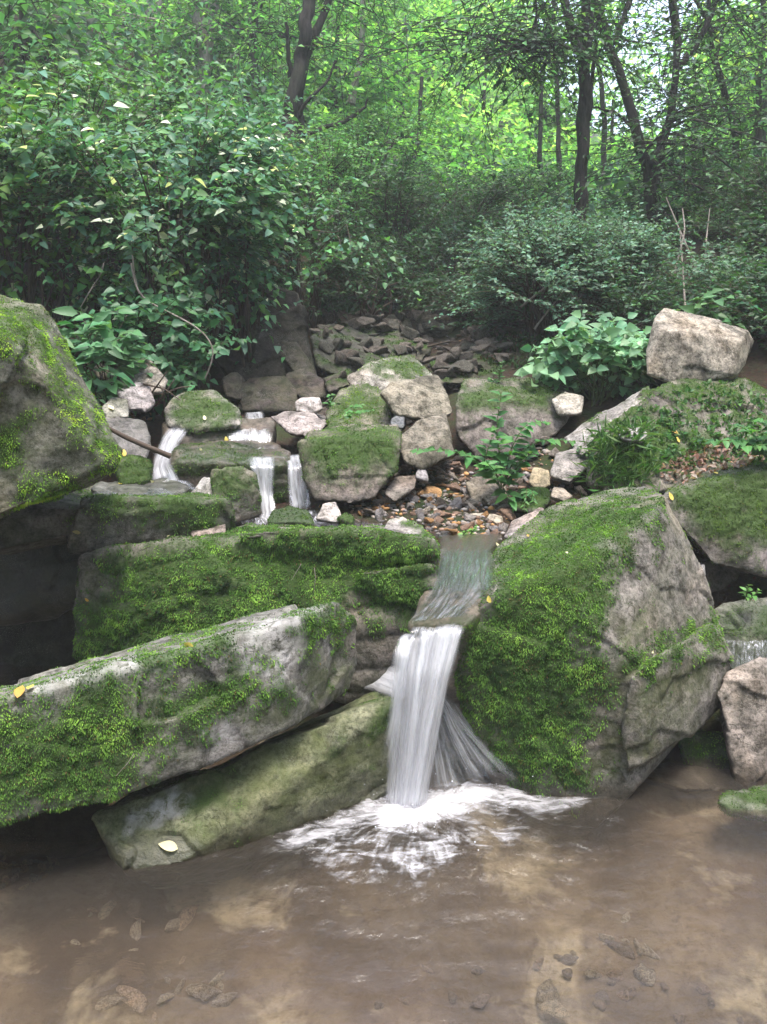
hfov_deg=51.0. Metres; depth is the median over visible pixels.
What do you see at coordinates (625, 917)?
pool stone
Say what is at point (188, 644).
fallen leaf
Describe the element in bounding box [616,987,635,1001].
pool stone
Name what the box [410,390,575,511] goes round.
seedling
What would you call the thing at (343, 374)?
stone
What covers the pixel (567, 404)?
pale stone
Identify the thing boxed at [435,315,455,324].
stone
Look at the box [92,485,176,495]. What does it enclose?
stream water
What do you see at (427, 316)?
stream rock
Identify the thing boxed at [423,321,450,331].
stone
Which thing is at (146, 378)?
pointed rock
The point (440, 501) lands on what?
stone
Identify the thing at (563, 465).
stone
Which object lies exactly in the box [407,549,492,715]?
water worn rock
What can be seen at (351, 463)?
mossy rock
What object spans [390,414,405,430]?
stream rock
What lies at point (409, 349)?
stone
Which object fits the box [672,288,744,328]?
leafy weed
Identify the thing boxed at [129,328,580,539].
gravel
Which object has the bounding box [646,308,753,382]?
square boulder
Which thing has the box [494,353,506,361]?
stone
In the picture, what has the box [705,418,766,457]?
leafy sprig
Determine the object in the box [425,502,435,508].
stone
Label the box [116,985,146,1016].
pool stone
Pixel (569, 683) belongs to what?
mossy boulder
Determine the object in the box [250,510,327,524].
stream water
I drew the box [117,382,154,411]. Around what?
grey stone
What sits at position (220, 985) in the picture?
pool stone
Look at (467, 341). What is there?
stream rock
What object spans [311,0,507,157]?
leafy tree
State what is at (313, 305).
understorey shrub
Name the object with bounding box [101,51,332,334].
broadleaf shrub
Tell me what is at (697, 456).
leaf litter
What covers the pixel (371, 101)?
leafy tree
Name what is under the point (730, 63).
thin tree
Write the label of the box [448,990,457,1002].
pool stone
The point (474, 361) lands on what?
stone
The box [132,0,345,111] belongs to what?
dark tree
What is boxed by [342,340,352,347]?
stone
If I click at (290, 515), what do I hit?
stone
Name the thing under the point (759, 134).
thin tree
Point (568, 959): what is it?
pool stone
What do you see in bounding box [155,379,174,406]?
twig
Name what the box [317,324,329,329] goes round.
stone
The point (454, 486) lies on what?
stone
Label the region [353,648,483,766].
backing rock
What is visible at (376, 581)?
mossy boulder
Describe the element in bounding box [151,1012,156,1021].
pool stone
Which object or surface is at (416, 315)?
stone
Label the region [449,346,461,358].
stone
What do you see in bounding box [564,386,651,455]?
pale slab
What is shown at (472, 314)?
understorey shrub
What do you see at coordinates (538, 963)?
pool stone
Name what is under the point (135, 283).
dead cane
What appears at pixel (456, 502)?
stone
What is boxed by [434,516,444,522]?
stone
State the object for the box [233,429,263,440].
cascade
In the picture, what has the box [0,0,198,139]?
leafy tree
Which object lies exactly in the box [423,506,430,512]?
stone
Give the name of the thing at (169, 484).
wet slab
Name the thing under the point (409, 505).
stone
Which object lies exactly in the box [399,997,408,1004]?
pool stone
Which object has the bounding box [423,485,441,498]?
stone
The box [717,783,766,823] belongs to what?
mossy stone
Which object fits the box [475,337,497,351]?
stone
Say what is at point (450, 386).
stone
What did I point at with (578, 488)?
stone
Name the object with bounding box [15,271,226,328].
undergrowth
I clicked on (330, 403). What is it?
sprout
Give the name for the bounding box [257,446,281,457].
stream water
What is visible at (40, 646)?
dark rock wall
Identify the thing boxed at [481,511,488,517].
stone
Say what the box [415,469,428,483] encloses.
stone
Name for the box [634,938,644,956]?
pool stone
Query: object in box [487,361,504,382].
weed
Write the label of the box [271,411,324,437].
flat stone
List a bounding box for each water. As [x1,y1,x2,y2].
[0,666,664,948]
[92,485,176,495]
[152,478,191,489]
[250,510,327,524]
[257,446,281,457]
[413,534,499,620]
[726,640,766,668]
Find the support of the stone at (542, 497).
on the ground at (680, 878)
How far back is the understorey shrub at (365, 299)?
5.71 m
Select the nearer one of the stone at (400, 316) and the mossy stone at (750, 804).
the mossy stone at (750, 804)
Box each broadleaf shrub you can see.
[0,23,222,324]
[0,30,179,327]
[0,88,318,389]
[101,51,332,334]
[144,73,333,366]
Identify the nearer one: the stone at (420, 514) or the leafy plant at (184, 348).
the stone at (420, 514)
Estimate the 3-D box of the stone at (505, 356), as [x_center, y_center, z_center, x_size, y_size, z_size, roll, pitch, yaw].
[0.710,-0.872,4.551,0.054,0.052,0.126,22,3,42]
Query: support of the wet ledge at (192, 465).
on the ground at (680, 878)
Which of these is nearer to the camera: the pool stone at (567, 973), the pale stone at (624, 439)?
the pool stone at (567, 973)
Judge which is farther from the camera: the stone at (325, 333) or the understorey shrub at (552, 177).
the understorey shrub at (552, 177)
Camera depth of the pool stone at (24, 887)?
2.25 m
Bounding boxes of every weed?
[339,403,373,419]
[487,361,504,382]
[520,488,537,511]
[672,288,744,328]
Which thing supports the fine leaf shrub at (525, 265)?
on the ground at (680, 878)
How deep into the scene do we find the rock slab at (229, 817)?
2.18 m
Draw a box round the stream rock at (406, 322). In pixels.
[386,314,412,328]
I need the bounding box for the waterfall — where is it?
[312,626,532,850]
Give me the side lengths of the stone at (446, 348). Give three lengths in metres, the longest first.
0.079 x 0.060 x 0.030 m
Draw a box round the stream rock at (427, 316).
[415,309,455,336]
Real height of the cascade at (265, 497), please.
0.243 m
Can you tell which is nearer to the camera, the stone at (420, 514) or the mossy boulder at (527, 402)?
the stone at (420, 514)
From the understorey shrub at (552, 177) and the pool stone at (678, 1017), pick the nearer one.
the pool stone at (678, 1017)
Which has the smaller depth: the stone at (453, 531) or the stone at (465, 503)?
the stone at (453, 531)
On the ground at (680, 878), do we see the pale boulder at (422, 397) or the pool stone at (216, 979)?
the pool stone at (216, 979)
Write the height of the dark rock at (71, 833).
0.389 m
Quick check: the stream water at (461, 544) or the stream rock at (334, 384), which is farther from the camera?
the stream rock at (334, 384)
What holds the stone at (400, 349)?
on the stream rock at (393, 337)
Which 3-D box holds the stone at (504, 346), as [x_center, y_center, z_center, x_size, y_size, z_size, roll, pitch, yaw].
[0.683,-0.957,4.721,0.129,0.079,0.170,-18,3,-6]
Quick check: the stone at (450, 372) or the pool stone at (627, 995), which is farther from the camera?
the stone at (450, 372)
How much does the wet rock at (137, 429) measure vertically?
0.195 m
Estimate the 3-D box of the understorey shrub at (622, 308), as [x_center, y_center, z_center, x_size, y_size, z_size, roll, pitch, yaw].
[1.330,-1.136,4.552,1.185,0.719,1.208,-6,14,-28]
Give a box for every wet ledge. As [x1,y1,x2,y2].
[160,417,276,467]
[167,440,293,504]
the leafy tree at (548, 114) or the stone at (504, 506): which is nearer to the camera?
the stone at (504, 506)
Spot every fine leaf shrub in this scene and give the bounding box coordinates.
[425,177,658,337]
[543,191,696,312]
[636,231,765,325]
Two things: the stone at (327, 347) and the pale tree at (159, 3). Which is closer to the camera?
the stone at (327, 347)
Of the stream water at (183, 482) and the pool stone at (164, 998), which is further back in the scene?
the stream water at (183, 482)
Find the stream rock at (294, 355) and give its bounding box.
[281,341,315,374]
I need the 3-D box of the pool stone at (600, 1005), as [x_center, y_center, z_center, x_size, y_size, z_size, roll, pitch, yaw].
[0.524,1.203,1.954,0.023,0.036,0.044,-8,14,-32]
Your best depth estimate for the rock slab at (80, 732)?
2.00 m
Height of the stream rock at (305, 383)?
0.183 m
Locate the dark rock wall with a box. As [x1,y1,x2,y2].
[0,609,77,686]
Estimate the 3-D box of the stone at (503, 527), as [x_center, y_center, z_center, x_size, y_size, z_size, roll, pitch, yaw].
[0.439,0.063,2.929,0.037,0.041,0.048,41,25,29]
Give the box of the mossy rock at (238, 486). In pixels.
[210,466,262,522]
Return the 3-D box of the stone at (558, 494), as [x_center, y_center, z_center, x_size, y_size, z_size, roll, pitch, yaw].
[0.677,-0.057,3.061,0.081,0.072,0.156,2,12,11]
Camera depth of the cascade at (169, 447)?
3.27 m
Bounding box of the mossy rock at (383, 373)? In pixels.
[347,355,431,389]
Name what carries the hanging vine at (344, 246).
hanging from the broadleaf shrub at (245, 320)
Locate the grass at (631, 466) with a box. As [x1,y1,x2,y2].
[565,411,672,496]
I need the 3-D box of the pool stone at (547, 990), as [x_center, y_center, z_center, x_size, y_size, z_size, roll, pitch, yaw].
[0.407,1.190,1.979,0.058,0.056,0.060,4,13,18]
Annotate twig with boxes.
[81,263,104,306]
[132,255,138,293]
[143,383,180,400]
[151,371,166,392]
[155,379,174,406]
[158,384,164,408]
[161,386,191,394]
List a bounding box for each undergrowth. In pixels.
[0,0,766,307]
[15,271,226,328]
[303,291,462,315]
[480,327,557,369]
[576,378,766,486]
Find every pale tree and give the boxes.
[42,0,348,94]
[69,0,239,61]
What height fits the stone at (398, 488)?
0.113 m
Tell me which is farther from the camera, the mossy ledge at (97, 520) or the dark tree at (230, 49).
the dark tree at (230, 49)
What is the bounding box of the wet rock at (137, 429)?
[105,416,150,457]
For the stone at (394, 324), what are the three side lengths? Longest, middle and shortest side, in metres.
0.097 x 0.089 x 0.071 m
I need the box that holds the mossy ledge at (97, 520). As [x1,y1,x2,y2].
[0,483,235,554]
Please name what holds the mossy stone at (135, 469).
on the mossy ledge at (97, 520)
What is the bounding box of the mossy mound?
[586,377,766,492]
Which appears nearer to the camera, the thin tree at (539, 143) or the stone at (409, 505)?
the stone at (409, 505)
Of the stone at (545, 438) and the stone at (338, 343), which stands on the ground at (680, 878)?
the stone at (545, 438)
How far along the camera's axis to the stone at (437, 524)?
2.90 m
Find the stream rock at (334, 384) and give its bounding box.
[323,368,351,394]
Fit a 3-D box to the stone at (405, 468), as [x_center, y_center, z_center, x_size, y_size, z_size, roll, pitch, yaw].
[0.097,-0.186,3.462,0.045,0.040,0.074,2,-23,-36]
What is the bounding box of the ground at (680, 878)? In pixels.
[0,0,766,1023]
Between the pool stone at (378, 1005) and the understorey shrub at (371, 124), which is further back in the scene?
the understorey shrub at (371, 124)
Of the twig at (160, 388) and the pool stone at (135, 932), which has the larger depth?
the twig at (160, 388)
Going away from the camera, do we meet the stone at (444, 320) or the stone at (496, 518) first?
the stone at (496, 518)
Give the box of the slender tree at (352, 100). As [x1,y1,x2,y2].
[248,0,461,106]
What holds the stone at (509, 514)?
on the ground at (680, 878)
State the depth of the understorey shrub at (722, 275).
4.20 m
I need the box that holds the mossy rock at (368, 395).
[325,383,390,428]
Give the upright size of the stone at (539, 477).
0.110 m
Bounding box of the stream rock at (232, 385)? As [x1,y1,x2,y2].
[221,372,244,399]
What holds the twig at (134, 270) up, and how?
attached to the broadleaf shrub at (227, 219)
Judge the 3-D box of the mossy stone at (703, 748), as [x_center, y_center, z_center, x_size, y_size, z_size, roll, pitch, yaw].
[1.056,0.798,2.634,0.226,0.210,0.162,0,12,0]
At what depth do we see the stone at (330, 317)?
5.56 m
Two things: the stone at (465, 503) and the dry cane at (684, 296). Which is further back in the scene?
the dry cane at (684, 296)
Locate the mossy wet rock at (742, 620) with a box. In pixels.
[715,597,766,651]
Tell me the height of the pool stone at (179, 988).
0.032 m
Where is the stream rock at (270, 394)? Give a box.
[237,376,297,413]
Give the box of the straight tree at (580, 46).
[299,0,724,229]
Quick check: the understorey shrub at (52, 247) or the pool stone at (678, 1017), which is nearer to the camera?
the pool stone at (678, 1017)
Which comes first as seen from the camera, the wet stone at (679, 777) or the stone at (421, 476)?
the wet stone at (679, 777)
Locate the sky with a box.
[457,0,759,136]
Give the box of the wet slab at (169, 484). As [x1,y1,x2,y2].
[91,477,188,494]
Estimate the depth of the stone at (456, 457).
3.57 m
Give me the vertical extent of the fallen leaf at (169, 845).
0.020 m
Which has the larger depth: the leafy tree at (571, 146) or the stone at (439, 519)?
the leafy tree at (571, 146)
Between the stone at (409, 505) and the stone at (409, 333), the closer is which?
the stone at (409, 505)
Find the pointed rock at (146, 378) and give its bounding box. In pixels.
[107,358,167,394]
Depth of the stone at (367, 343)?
4.90 m
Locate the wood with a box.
[76,0,766,206]
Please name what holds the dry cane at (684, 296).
on the ground at (680, 878)
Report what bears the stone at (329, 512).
on the ground at (680, 878)
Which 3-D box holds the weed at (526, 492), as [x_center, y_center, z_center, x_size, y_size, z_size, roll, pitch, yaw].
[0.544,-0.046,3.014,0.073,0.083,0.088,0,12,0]
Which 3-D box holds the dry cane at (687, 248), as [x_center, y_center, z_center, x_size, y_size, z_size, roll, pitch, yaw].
[1.803,-1.670,4.854,0.022,0.471,0.266,-10,15,-39]
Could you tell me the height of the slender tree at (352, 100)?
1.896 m
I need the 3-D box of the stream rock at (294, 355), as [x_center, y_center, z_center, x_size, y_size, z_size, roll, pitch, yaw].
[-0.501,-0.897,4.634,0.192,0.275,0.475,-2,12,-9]
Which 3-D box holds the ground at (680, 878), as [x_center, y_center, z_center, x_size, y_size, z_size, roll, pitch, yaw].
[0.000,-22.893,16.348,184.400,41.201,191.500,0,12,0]
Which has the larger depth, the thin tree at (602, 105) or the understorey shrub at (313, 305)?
the thin tree at (602, 105)
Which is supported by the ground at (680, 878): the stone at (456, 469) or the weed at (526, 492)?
the stone at (456, 469)
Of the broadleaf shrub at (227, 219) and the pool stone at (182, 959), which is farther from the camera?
the broadleaf shrub at (227, 219)
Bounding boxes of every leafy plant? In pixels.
[53,306,155,415]
[58,275,256,420]
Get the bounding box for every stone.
[19,883,28,889]
[70,939,79,944]
[93,363,112,379]
[95,995,122,1010]
[98,900,116,919]
[102,397,128,417]
[115,454,153,484]
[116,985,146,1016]
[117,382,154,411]
[130,918,141,940]
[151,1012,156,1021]
[156,993,174,1004]
[164,918,179,932]
[164,977,170,983]
[174,978,184,993]
[178,904,198,930]
[179,956,185,963]
[185,983,221,1001]
[191,524,225,536]
[208,971,224,985]
[211,992,238,1007]
[218,981,223,990]
[267,506,314,526]
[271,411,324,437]
[295,397,322,413]
[309,328,320,331]
[316,414,326,426]
[316,502,340,523]
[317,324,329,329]
[317,405,327,415]
[318,341,334,353]
[319,318,330,324]
[321,313,334,322]
[322,327,328,336]
[322,396,335,406]
[332,337,343,351]
[333,324,343,330]
[334,350,347,364]
[337,512,354,524]
[338,371,346,377]
[340,348,359,356]
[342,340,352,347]
[346,357,364,366]
[347,316,375,329]
[357,338,372,347]
[360,313,380,323]
[362,346,368,352]
[363,509,374,514]
[365,324,373,329]
[366,336,380,345]
[367,345,388,354]
[373,322,393,331]
[374,499,383,505]
[374,1001,383,1009]
[375,508,381,521]
[376,493,382,498]
[382,497,400,502]
[384,475,415,501]
[384,517,429,534]
[388,319,399,329]
[393,345,407,354]
[395,310,404,320]
[399,324,404,331]
[399,342,411,345]
[399,342,412,351]
[399,464,411,472]
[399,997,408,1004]
[400,326,418,339]
[407,502,414,509]
[410,309,423,321]
[410,495,418,502]
[413,337,428,342]
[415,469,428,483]
[415,509,424,520]
[417,490,425,497]
[418,493,433,498]
[420,964,434,972]
[421,357,435,364]
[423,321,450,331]
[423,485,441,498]
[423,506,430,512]
[424,336,433,342]
[424,517,435,523]
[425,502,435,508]
[429,522,441,527]
[431,466,441,470]
[432,360,449,369]
[433,369,455,378]
[433,510,451,516]
[434,476,447,481]
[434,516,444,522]
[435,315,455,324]
[435,353,456,362]
[435,365,461,369]
[436,497,447,505]
[440,463,449,468]
[442,307,450,316]
[442,346,451,350]
[445,482,459,491]
[446,367,455,377]
[446,528,457,533]
[447,496,461,509]
[448,384,458,388]
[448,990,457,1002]
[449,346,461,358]
[450,461,460,466]
[450,466,460,471]
[452,344,474,350]
[452,359,474,372]
[452,455,465,459]
[457,351,473,359]
[460,521,474,530]
[462,500,475,505]
[464,498,478,506]
[464,512,475,521]
[466,476,506,502]
[467,325,490,339]
[467,358,477,365]
[468,502,476,510]
[469,344,489,352]
[469,993,490,1008]
[471,966,484,975]
[472,366,477,373]
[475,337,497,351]
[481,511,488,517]
[488,514,502,522]
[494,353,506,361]
[495,342,512,351]
[495,504,508,510]
[498,500,507,504]
[498,522,508,533]
[500,353,512,360]
[500,508,515,520]
[504,507,543,538]
[514,486,551,512]
[516,478,523,484]
[529,467,549,487]
[532,957,543,969]
[536,979,560,1003]
[537,1000,569,1018]
[540,436,557,445]
[548,447,558,456]
[550,447,587,484]
[551,487,571,501]
[552,392,583,415]
[554,954,563,958]
[562,954,578,964]
[562,968,572,978]
[574,485,587,495]
[584,969,601,977]
[592,1000,606,1011]
[595,990,610,1004]
[598,933,614,941]
[605,939,635,958]
[606,970,623,981]
[607,980,616,985]
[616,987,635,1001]
[619,426,646,442]
[621,912,629,922]
[633,967,655,986]
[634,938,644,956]
[636,943,660,960]
[641,977,648,982]
[644,762,741,792]
[660,982,669,990]
[673,1012,685,1023]
[678,729,730,769]
[696,984,710,994]
[707,996,714,1008]
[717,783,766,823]
[737,1017,743,1023]
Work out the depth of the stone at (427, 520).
2.89 m
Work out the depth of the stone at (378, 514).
3.02 m
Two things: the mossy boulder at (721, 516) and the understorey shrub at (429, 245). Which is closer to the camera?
the mossy boulder at (721, 516)
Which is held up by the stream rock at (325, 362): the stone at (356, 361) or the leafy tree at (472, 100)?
the stone at (356, 361)
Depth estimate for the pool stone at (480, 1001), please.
1.96 m
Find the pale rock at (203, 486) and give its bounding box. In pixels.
[191,477,212,494]
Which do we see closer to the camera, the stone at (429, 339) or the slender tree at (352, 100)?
the stone at (429, 339)
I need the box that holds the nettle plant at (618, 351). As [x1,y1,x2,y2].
[514,310,657,406]
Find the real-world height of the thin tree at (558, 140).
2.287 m
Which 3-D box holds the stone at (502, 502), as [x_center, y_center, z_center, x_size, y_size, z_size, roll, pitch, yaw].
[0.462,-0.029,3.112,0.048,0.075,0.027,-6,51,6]
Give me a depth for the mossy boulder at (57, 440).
2.17 m
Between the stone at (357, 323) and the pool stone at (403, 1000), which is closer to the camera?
the pool stone at (403, 1000)
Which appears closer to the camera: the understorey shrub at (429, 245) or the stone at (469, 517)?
the stone at (469, 517)
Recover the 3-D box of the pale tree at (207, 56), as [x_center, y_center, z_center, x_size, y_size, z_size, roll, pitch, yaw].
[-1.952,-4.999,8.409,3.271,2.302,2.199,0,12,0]
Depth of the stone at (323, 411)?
4.07 m
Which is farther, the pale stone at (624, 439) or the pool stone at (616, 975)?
the pale stone at (624, 439)
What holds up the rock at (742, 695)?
on the ground at (680, 878)
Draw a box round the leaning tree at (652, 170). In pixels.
[503,0,766,250]
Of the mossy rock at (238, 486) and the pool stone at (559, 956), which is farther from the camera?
the mossy rock at (238, 486)
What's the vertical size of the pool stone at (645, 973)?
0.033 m
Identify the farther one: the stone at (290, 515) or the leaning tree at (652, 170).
the leaning tree at (652, 170)
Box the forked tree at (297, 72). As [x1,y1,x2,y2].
[152,0,468,147]
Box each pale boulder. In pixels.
[380,375,451,420]
[400,413,454,469]
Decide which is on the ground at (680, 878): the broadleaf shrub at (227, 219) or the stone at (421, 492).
the broadleaf shrub at (227, 219)
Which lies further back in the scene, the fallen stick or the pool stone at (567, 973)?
the fallen stick
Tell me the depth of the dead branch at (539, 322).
4.54 m
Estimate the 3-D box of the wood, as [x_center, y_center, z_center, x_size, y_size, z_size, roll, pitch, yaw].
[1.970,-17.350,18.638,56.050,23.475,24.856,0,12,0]
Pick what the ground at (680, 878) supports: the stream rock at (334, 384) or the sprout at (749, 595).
the stream rock at (334, 384)
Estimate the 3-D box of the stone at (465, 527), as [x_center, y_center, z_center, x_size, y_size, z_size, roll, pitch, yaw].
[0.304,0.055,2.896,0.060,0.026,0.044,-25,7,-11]
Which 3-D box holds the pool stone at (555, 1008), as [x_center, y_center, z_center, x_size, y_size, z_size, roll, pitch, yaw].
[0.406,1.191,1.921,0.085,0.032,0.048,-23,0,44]
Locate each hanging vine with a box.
[271,177,421,300]
[284,233,402,306]
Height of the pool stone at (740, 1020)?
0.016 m
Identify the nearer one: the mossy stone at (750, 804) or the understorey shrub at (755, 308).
the mossy stone at (750, 804)
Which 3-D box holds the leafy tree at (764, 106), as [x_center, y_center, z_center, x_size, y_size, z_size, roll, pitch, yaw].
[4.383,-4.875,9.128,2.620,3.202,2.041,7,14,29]
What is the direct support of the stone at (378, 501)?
on the ground at (680, 878)
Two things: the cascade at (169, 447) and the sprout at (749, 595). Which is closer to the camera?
the sprout at (749, 595)
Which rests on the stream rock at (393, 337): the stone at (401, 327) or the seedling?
the stone at (401, 327)
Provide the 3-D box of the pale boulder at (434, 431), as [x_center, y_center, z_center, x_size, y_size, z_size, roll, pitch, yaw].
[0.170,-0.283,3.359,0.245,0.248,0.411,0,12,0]
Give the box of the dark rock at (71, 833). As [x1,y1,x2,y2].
[0,802,108,858]
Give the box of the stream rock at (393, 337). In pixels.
[370,330,431,360]
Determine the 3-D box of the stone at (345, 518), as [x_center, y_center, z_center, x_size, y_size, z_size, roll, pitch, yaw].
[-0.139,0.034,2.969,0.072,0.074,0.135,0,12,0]
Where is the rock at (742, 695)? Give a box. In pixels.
[717,657,766,786]
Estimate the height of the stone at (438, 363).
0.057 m
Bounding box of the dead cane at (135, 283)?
[130,263,213,378]
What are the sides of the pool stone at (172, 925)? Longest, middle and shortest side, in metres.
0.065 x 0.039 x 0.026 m
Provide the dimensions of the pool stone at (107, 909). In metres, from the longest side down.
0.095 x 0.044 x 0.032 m
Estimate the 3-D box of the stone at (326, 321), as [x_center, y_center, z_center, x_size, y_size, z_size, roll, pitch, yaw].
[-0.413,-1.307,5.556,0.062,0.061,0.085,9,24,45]
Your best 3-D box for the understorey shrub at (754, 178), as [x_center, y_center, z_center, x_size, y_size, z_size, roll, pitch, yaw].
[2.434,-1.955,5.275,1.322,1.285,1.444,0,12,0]
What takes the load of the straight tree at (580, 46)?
on the ground at (680, 878)
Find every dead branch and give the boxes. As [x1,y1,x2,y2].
[427,341,465,347]
[520,272,561,307]
[533,292,563,328]
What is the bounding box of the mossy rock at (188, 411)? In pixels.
[164,389,242,434]
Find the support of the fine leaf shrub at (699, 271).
on the ground at (680, 878)
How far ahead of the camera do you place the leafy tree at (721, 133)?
10.06 m
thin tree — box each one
[442,0,684,181]
[471,0,641,174]
[485,0,668,179]
[607,0,766,191]
[648,0,766,166]
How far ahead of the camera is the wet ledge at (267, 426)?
3.51 m
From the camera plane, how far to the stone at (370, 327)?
5.36 m
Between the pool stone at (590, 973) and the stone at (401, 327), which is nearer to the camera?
the pool stone at (590, 973)
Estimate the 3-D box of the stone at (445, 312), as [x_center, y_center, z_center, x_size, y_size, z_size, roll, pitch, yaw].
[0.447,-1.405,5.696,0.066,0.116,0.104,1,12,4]
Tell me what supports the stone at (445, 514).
on the ground at (680, 878)
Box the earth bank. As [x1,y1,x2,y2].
[209,281,316,381]
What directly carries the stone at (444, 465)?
on the gravel
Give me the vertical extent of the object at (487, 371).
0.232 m
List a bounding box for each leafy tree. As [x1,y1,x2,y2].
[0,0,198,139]
[171,0,319,94]
[241,1,456,157]
[303,67,512,229]
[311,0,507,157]
[365,0,504,104]
[416,38,600,187]
[462,18,646,169]
[500,93,692,192]
[634,46,765,187]
[650,0,766,175]
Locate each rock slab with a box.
[0,601,356,826]
[91,692,407,888]
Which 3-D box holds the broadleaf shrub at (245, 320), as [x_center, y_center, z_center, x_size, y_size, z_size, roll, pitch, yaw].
[-0.825,-1.468,4.395,1.104,1.581,1.316,0,12,0]
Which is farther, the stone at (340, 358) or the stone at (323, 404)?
the stone at (340, 358)
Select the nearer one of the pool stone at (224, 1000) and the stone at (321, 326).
the pool stone at (224, 1000)
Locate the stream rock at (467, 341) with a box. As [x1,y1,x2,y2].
[459,340,475,351]
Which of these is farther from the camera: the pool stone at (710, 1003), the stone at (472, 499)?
the stone at (472, 499)
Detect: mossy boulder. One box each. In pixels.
[0,295,122,518]
[72,522,440,704]
[453,486,733,827]
[455,377,575,457]
[663,457,766,577]
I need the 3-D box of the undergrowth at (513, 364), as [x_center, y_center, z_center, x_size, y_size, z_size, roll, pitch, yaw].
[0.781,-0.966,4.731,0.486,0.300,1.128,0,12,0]
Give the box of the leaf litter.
[660,436,763,484]
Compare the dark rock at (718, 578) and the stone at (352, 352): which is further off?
the stone at (352, 352)
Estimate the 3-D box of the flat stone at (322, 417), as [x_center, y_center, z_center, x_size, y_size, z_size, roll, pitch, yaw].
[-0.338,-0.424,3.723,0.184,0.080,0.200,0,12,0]
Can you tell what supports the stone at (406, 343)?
on the stream rock at (393, 337)
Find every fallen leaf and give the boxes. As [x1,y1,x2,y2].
[14,685,24,697]
[159,840,177,850]
[184,642,192,646]
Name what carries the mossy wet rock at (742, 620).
on the ground at (680, 878)
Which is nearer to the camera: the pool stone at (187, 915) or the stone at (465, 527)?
the pool stone at (187, 915)
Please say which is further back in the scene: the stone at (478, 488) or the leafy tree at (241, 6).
the leafy tree at (241, 6)
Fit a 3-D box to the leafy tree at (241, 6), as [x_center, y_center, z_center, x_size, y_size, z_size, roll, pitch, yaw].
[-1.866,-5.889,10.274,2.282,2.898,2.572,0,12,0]
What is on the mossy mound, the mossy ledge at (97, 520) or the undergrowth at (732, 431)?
the undergrowth at (732, 431)
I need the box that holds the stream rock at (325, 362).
[310,323,393,374]
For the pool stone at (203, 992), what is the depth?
1.92 m
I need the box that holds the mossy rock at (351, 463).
[297,423,402,502]
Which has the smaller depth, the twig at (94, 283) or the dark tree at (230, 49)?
the twig at (94, 283)
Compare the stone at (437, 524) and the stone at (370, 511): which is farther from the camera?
the stone at (370, 511)
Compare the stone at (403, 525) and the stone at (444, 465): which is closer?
the stone at (403, 525)
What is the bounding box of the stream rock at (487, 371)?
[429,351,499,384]
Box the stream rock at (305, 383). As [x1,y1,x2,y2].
[286,368,328,399]
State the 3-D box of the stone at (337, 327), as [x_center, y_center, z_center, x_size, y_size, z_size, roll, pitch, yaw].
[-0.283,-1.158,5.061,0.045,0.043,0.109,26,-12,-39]
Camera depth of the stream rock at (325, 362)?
4.82 m
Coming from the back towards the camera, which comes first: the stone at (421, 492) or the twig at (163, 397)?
the twig at (163, 397)
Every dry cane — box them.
[666,197,695,267]
[673,208,684,273]
[679,231,686,312]
[703,208,709,284]
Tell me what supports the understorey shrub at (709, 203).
on the ground at (680, 878)
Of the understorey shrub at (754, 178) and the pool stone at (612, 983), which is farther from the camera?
the understorey shrub at (754, 178)
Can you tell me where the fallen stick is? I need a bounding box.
[109,426,171,458]
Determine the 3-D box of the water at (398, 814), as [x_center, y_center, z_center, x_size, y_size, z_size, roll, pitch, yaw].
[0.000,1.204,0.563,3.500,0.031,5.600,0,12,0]
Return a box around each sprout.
[323,393,336,408]
[458,525,478,537]
[738,584,760,600]
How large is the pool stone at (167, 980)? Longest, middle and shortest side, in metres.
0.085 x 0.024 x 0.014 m
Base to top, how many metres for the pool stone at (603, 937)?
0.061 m
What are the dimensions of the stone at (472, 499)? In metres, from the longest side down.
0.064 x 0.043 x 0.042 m
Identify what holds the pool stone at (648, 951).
on the ground at (680, 878)
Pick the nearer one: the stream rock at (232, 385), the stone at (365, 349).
the stream rock at (232, 385)
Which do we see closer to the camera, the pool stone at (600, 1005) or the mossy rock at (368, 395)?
the pool stone at (600, 1005)
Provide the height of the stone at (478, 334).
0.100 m
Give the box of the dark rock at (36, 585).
[0,544,81,625]
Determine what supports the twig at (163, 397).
on the mossy rock at (188, 411)
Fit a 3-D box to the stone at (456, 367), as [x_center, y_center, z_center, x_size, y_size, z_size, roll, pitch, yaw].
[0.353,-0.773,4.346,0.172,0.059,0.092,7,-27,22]
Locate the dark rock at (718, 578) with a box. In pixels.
[700,561,739,592]
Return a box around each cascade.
[155,431,180,479]
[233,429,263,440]
[254,458,268,512]
[289,456,303,496]
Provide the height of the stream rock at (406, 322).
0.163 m
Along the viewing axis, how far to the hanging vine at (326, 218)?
4.34 m
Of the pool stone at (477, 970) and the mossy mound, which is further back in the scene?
the mossy mound
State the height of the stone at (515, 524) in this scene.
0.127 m
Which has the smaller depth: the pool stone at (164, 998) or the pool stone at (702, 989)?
the pool stone at (164, 998)
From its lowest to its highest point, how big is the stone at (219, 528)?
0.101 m
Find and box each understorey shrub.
[3,153,278,272]
[232,170,420,332]
[272,97,433,263]
[287,219,480,323]
[304,85,473,208]
[304,125,522,282]
[362,190,501,319]
[375,144,569,278]
[397,253,532,333]
[431,139,607,253]
[504,247,704,354]
[593,137,755,241]
[637,214,766,337]
[644,144,766,271]
[658,255,766,349]

